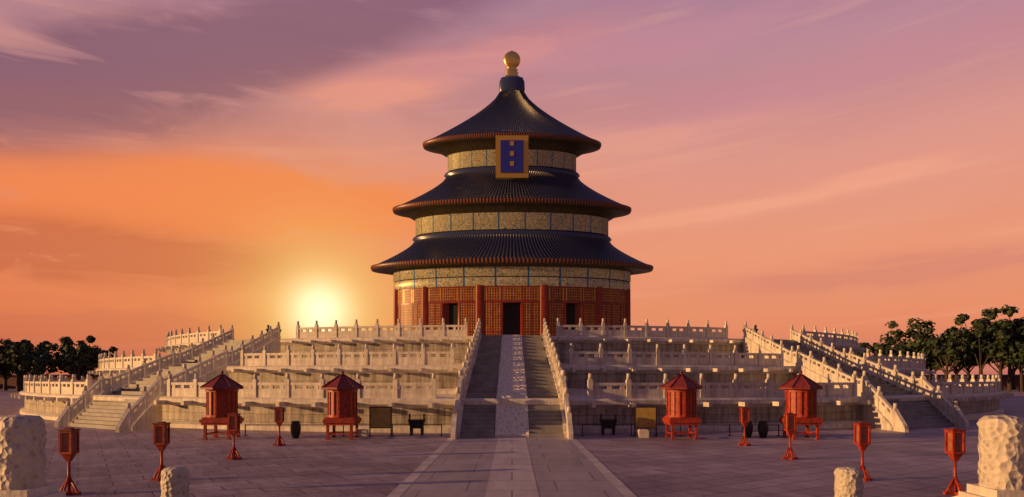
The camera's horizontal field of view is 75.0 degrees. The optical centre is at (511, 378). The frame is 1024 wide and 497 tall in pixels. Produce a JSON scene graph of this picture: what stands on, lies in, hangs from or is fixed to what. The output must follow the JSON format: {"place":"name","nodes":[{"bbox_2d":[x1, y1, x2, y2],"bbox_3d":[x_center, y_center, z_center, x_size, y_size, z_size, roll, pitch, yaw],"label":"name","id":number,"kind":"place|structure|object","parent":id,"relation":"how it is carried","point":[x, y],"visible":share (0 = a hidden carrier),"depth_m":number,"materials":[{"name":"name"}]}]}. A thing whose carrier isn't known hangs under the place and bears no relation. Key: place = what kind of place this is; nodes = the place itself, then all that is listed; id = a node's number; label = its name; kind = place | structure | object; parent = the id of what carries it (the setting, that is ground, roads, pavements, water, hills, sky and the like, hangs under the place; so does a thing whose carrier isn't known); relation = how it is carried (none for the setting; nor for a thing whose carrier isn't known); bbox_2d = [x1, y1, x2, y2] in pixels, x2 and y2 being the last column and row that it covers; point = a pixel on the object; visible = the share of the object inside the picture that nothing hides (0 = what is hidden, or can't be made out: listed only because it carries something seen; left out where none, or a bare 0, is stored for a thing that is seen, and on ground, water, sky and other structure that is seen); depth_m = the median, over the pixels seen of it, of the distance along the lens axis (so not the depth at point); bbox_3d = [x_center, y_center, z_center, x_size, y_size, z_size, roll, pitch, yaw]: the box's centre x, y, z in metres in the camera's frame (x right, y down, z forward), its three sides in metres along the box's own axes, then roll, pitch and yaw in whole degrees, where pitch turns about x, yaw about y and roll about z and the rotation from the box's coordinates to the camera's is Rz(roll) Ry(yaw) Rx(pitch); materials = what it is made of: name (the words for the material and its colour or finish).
{"place":"outdoors","nodes":[
{"label":"outdoors","id":0,"kind":"place"},
{"bbox_2d":[0,375,1018,388],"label":"wall","id":1,"kind":"structure","parent":0,"point":[11,381],"depth_m":174.40,"materials":[{"name":"red"}]},
{"bbox_2d":[0,389,1023,496],"bbox_3d":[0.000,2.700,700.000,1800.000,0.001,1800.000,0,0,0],"label":"courtyard ground","id":2,"kind":"structure","parent":0,"point":[113,463],"depth_m":21.65,"materials":[{"name":"grey stone"}]},
{"bbox_2d":[0,354,22,389],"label":"tree","id":3,"kind":"object","parent":2,"relation":"on","point":[5,372],"visible":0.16,"depth_m":148.61,"materials":[{"name":"green plant"}]},
{"bbox_2d":[0,338,49,390],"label":"tree","id":4,"kind":"object","parent":2,"relation":"on","point":[43,344],"visible":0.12,"depth_m":144.60,"materials":[{"name":"green plant"}]},
{"bbox_2d":[0,342,52,390],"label":"tree","id":5,"kind":"object","parent":2,"relation":"on","point":[13,368],"visible":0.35,"depth_m":136.91,"materials":[{"name":"green plant"}]},
{"bbox_2d":[1,342,71,379],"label":"tree","id":6,"kind":"object","parent":2,"relation":"on","point":[26,359],"visible":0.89,"depth_m":135.70,"materials":[{"name":"green plant"}]},
{"bbox_2d":[57,428,80,495],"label":"lamp post","id":7,"kind":"object","parent":2,"relation":"on","point":[68,444],"visible":0.91,"depth_m":15.43,"materials":[{"name":"red paint"}]},
{"bbox_2d":[56,345,101,379],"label":"tree","id":8,"kind":"object","parent":2,"relation":"on","point":[97,348],"visible":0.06,"depth_m":163.44,"materials":[{"name":"green plant"}]},
{"bbox_2d":[56,335,105,379],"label":"tree","id":9,"kind":"object","parent":2,"relation":"on","point":[76,360],"visible":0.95,"depth_m":135.54,"materials":[{"name":"green plant"}]},
{"bbox_2d":[76,346,118,378],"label":"tree","id":10,"kind":"object","parent":2,"relation":"on","point":[112,349],"visible":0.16,"depth_m":159.79,"materials":[{"name":"green plant"}]},
{"bbox_2d":[151,421,170,481],"bbox_3d":[-9.300,1.925,17.700,0.462,1.550,0.462,0,0,36],"label":"lamp post","id":11,"kind":"object","parent":2,"relation":"on","point":[160,442],"visible":0.82,"depth_m":17.60,"materials":[{"name":"red paint"}]},
{"bbox_2d":[54,322,280,431],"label":"staircase","id":12,"kind":"structure","parent":2,"relation":"on","point":[214,358],"depth_m":41.52,"materials":[{"name":"white stone"}]},
{"bbox_2d":[199,371,243,439],"bbox_3d":[-13.000,1.175,29.900,1.809,3.050,1.809,0,0,21],"label":"red lantern","id":13,"kind":"object","parent":2,"relation":"on","point":[221,390],"visible":0.89,"depth_m":29.35,"materials":[{"name":"paint"}]},
{"bbox_2d":[226,413,241,459],"bbox_3d":[-9.300,1.925,22.300,0.462,1.550,0.462,0,0,-36],"label":"lamp post","id":14,"kind":"object","parent":2,"relation":"on","point":[233,423],"visible":1,"depth_m":22.21,"materials":[{"name":"red paint"}]},
{"bbox_2d":[273,407,285,445],"bbox_3d":[-9.350,1.925,26.800,0.462,1.550,0.462,0,0,-36],"label":"lamp post","id":15,"kind":"object","parent":2,"relation":"on","point":[279,416],"visible":1,"depth_m":26.70,"materials":[{"name":"red paint"}]},
{"bbox_2d":[290,421,300,437],"bbox_3d":[-9.800,2.315,30.200,0.458,0.770,0.470,0,0,0],"label":"bronze urn","id":16,"kind":"object","parent":2,"relation":"on","point":[295,427],"visible":1,"depth_m":30.04,"materials":[{"name":"black metal"}]},
{"bbox_2d":[321,371,363,439],"bbox_3d":[-7.600,1.175,29.900,1.809,3.050,1.809,0,0,21],"label":"red lantern","id":17,"kind":"object","parent":2,"relation":"on","point":[342,388],"visible":1,"depth_m":29.35,"materials":[{"name":"paint"}]},
{"bbox_2d":[243,424,442,435],"bbox_3d":[-7.900,2.425,31.250,9.360,0.550,0.160,0,0,0],"label":"barrier post","id":18,"kind":"object","parent":2,"relation":"on","point":[345,435],"visible":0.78,"depth_m":31.23,"materials":[{"name":"grey metal"}]},
{"bbox_2d":[358,429,368,437],"bbox_3d":[-6.850,2.520,30.600,0.450,0.360,0.400,0,0,0],"label":"stone block","id":19,"kind":"object","parent":2,"relation":"on","point":[363,433],"depth_m":30.40,"materials":[{"name":"white stone"}]},
{"bbox_2d":[369,407,391,435],"bbox_3d":[-6.150,2.010,31.200,1.080,1.380,0.350,0,0,0],"label":"info board","id":20,"kind":"object","parent":2,"relation":"on","point":[380,417],"visible":1,"depth_m":31.18,"materials":[{"name":"brown wood"}]},
{"bbox_2d":[407,414,425,434],"bbox_3d":[-4.550,2.201,31.900,0.817,0.998,0.608,0,0,0],"label":"incense burner","id":21,"kind":"object","parent":2,"relation":"on","point":[416,423],"visible":1,"depth_m":31.67,"materials":[{"name":"black metal"}]},
{"bbox_2d":[19,336,1004,432],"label":"marble terrace","id":22,"kind":"structure","parent":2,"relation":"on","point":[721,414],"depth_m":42.09,"materials":[{"name":"white stone"}]},
{"bbox_2d":[371,51,652,335],"bbox_3d":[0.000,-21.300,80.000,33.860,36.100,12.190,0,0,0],"label":"hall of prayer","id":23,"kind":"structure","parent":22,"relation":"on","point":[511,256],"depth_m":76.24,"materials":[{"name":"blue tile"}]},
{"bbox_2d":[496,135,527,178],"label":"plaque","id":24,"kind":"object","parent":23,"relation":"attached to","point":[511,156],"visible":1,"depth_m":75.37,"materials":[{"name":"blue wood"}]},
{"bbox_2d":[10,373,1013,407],"bbox_3d":[0.000,0.585,76.901,96.599,1.670,89.093,0,0,0],"label":"terrace balustrade","id":25,"kind":"object","parent":22,"relation":"on","point":[288,389],"visible":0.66,"depth_m":34.93,"materials":[{"name":"white stone"}]},
{"bbox_2d":[88,343,935,373],"bbox_3d":[0.000,-1.321,77.498,89.000,1.782,72.522,0,0,0],"label":"terrace balustrade","id":26,"kind":"object","parent":22,"relation":"on","point":[394,357],"visible":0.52,"depth_m":43.59,"materials":[{"name":"white stone"}]},
{"bbox_2d":[157,318,866,352],"bbox_3d":[0.000,-3.871,78.237,79.774,1.882,52.043,0,0,0],"label":"terrace balustrade","id":27,"kind":"object","parent":22,"relation":"on","point":[421,330],"visible":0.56,"depth_m":54.44,"materials":[{"name":"white stone"}]},
{"bbox_2d":[387,437,636,496],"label":"walkway","id":28,"kind":"structure","parent":2,"relation":"on","point":[511,467],"depth_m":19.09,"materials":[{"name":"stone"}]},
{"bbox_2d":[450,318,573,439],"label":"staircase","id":29,"kind":"structure","parent":2,"relation":"on","point":[511,366],"depth_m":35.34,"materials":[{"name":"white stone"}]},
{"bbox_2d":[0,415,1023,496],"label":"stone pillars","id":30,"kind":"structure","parent":2,"relation":"on","point":[23,456],"depth_m":3.81,"materials":[{"name":"white stone"}]},
{"bbox_2d":[599,414,617,434],"bbox_3d":[4.600,2.201,31.900,0.817,0.998,0.608,0,0,0],"label":"incense burner","id":31,"kind":"object","parent":2,"relation":"on","point":[608,423],"visible":1,"depth_m":31.67,"materials":[{"name":"black metal"}]},
{"bbox_2d":[637,429,648,437],"bbox_3d":[6.000,2.520,30.500,0.450,0.360,0.400,0,0,0],"label":"stone block","id":32,"kind":"object","parent":2,"relation":"on","point":[642,433],"depth_m":30.30,"materials":[{"name":"white stone"}]},
{"bbox_2d":[633,407,657,435],"bbox_3d":[6.250,2.010,31.200,1.080,1.380,0.350,0,0,0],"label":"info board","id":33,"kind":"object","parent":2,"relation":"on","point":[645,417],"visible":1,"depth_m":31.18,"materials":[{"name":"yellow wood"}]},
{"bbox_2d":[581,424,780,435],"bbox_3d":[7.900,2.425,31.250,9.360,0.550,0.160,0,0,0],"label":"barrier post","id":34,"kind":"object","parent":2,"relation":"on","point":[680,430],"visible":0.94,"depth_m":31.23,"materials":[{"name":"grey metal"}]},
{"bbox_2d":[660,371,702,439],"bbox_3d":[7.600,1.175,29.900,1.809,3.050,1.809,0,0,21],"label":"red lantern","id":35,"kind":"object","parent":2,"relation":"on","point":[681,388],"visible":1,"depth_m":29.35,"materials":[{"name":"paint"}]},
{"bbox_2d":[738,407,750,445],"bbox_3d":[9.350,1.925,26.800,0.462,1.550,0.462,0,0,36],"label":"lamp post","id":36,"kind":"object","parent":2,"relation":"on","point":[744,416],"visible":1,"depth_m":26.70,"materials":[{"name":"red paint"}]},
{"bbox_2d":[742,421,752,437],"bbox_3d":[10.750,2.315,30.400,0.458,0.770,0.470,0,0,0],"label":"bronze urn","id":37,"kind":"object","parent":2,"relation":"on","point":[749,428],"visible":0.62,"depth_m":30.22,"materials":[{"name":"black metal"}]},
{"bbox_2d":[758,420,768,437],"bbox_3d":[11.450,2.315,30.400,0.458,0.770,0.470,0,0,0],"label":"bronze urn","id":38,"kind":"object","parent":2,"relation":"on","point":[763,428],"visible":1,"depth_m":30.24,"materials":[{"name":"black metal"}]},
{"bbox_2d":[782,413,797,459],"bbox_3d":[9.300,1.925,22.300,0.462,1.550,0.462,0,0,36],"label":"lamp post","id":39,"kind":"object","parent":2,"relation":"on","point":[789,423],"visible":1,"depth_m":22.21,"materials":[{"name":"red paint"}]},
{"bbox_2d":[779,371,823,439],"bbox_3d":[12.950,1.175,29.900,1.809,3.050,1.809,0,0,21],"label":"red lantern","id":40,"kind":"object","parent":2,"relation":"on","point":[800,389],"visible":0.84,"depth_m":29.35,"materials":[{"name":"paint"}]},
{"bbox_2d":[743,322,969,431],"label":"staircase","id":41,"kind":"structure","parent":2,"relation":"on","point":[810,359],"depth_m":41.52,"materials":[{"name":"white stone"}]},
{"bbox_2d":[853,421,872,481],"bbox_3d":[9.300,1.925,17.700,0.462,1.550,0.462,0,0,-36],"label":"lamp post","id":42,"kind":"object","parent":2,"relation":"on","point":[863,442],"visible":0.88,"depth_m":17.60,"materials":[{"name":"red paint"}]},
{"bbox_2d":[857,342,870,360],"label":"tree","id":43,"kind":"object","parent":2,"relation":"on","point":[863,345],"visible":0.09,"depth_m":153.09,"materials":[{"name":"green plant"}]},
{"bbox_2d":[871,344,912,360],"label":"tree","id":44,"kind":"object","parent":2,"relation":"on","point":[885,349],"visible":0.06,"depth_m":150.86,"materials":[{"name":"green plant"}]},
{"bbox_2d":[867,334,937,365],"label":"tree","id":45,"kind":"object","parent":2,"relation":"on","point":[890,341],"visible":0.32,"depth_m":147.50,"materials":[{"name":"green plant"}]},
{"bbox_2d":[885,318,941,349],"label":"tree","id":46,"kind":"object","parent":2,"relation":"on","point":[897,334],"visible":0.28,"depth_m":163.31,"materials":[{"name":"green plant"}]},
{"bbox_2d":[894,345,935,368],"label":"tree","id":47,"kind":"object","parent":2,"relation":"on","point":[912,351],"visible":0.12,"depth_m":151.83,"materials":[{"name":"green plant"}]},
{"bbox_2d":[910,333,949,382],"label":"tree","id":48,"kind":"object","parent":2,"relation":"on","point":[930,375],"visible":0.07,"depth_m":165.41,"materials":[{"name":"green plant"}]},
{"bbox_2d":[911,327,983,379],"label":"tree","id":49,"kind":"object","parent":2,"relation":"on","point":[956,371],"visible":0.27,"depth_m":143.06,"materials":[{"name":"green plant"}]},
{"bbox_2d":[906,324,990,379],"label":"tree","id":50,"kind":"object","parent":2,"relation":"on","point":[951,355],"visible":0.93,"depth_m":140.86,"materials":[{"name":"green plant"}]},
{"bbox_2d":[943,428,966,495],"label":"lamp post","id":51,"kind":"object","parent":2,"relation":"on","point":[955,444],"visible":0.9,"depth_m":15.44,"materials":[{"name":"red paint"}]},
{"bbox_2d":[944,329,989,380],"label":"tree","id":52,"kind":"object","parent":2,"relation":"on","point":[968,370],"visible":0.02,"depth_m":167.00,"materials":[{"name":"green plant"}]},
{"bbox_2d":[954,308,1016,375],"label":"tree","id":53,"kind":"object","parent":2,"relation":"on","point":[987,313],"visible":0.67,"depth_m":137.08,"materials":[{"name":"green plant"}]},
{"bbox_2d":[975,320,1023,390],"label":"tree","id":54,"kind":"object","parent":2,"relation":"on","point":[1003,357],"visible":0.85,"depth_m":135.71,"materials":[{"name":"green plant"}]},
{"bbox_2d":[985,341,1019,389],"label":"tree","id":55,"kind":"object","parent":2,"relation":"on","point":[1014,369],"visible":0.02,"depth_m":160.81,"materials":[{"name":"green plant"}]},
{"bbox_2d":[982,307,1023,389],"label":"tree","id":56,"kind":"object","parent":2,"relation":"on","point":[1009,376],"visible":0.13,"depth_m":149.26,"materials":[{"name":"green plant"}]},
{"bbox_2d":[997,317,1023,390],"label":"tree","id":57,"kind":"object","parent":2,"relation":"on","point":[1021,366],"visible":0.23,"depth_m":137.85,"materials":[{"name":"green plant"}]},
{"bbox_2d":[997,305,1023,341],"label":"tree","id":58,"kind":"object","parent":2,"relation":"on","point":[1007,310],"visible":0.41,"depth_m":141.10,"materials":[{"name":"green plant"}]},
{"bbox_2d":[0,0,1023,374],"label":"sky","id":59,"kind":"structure","parent":0,"point":[166,166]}
]}

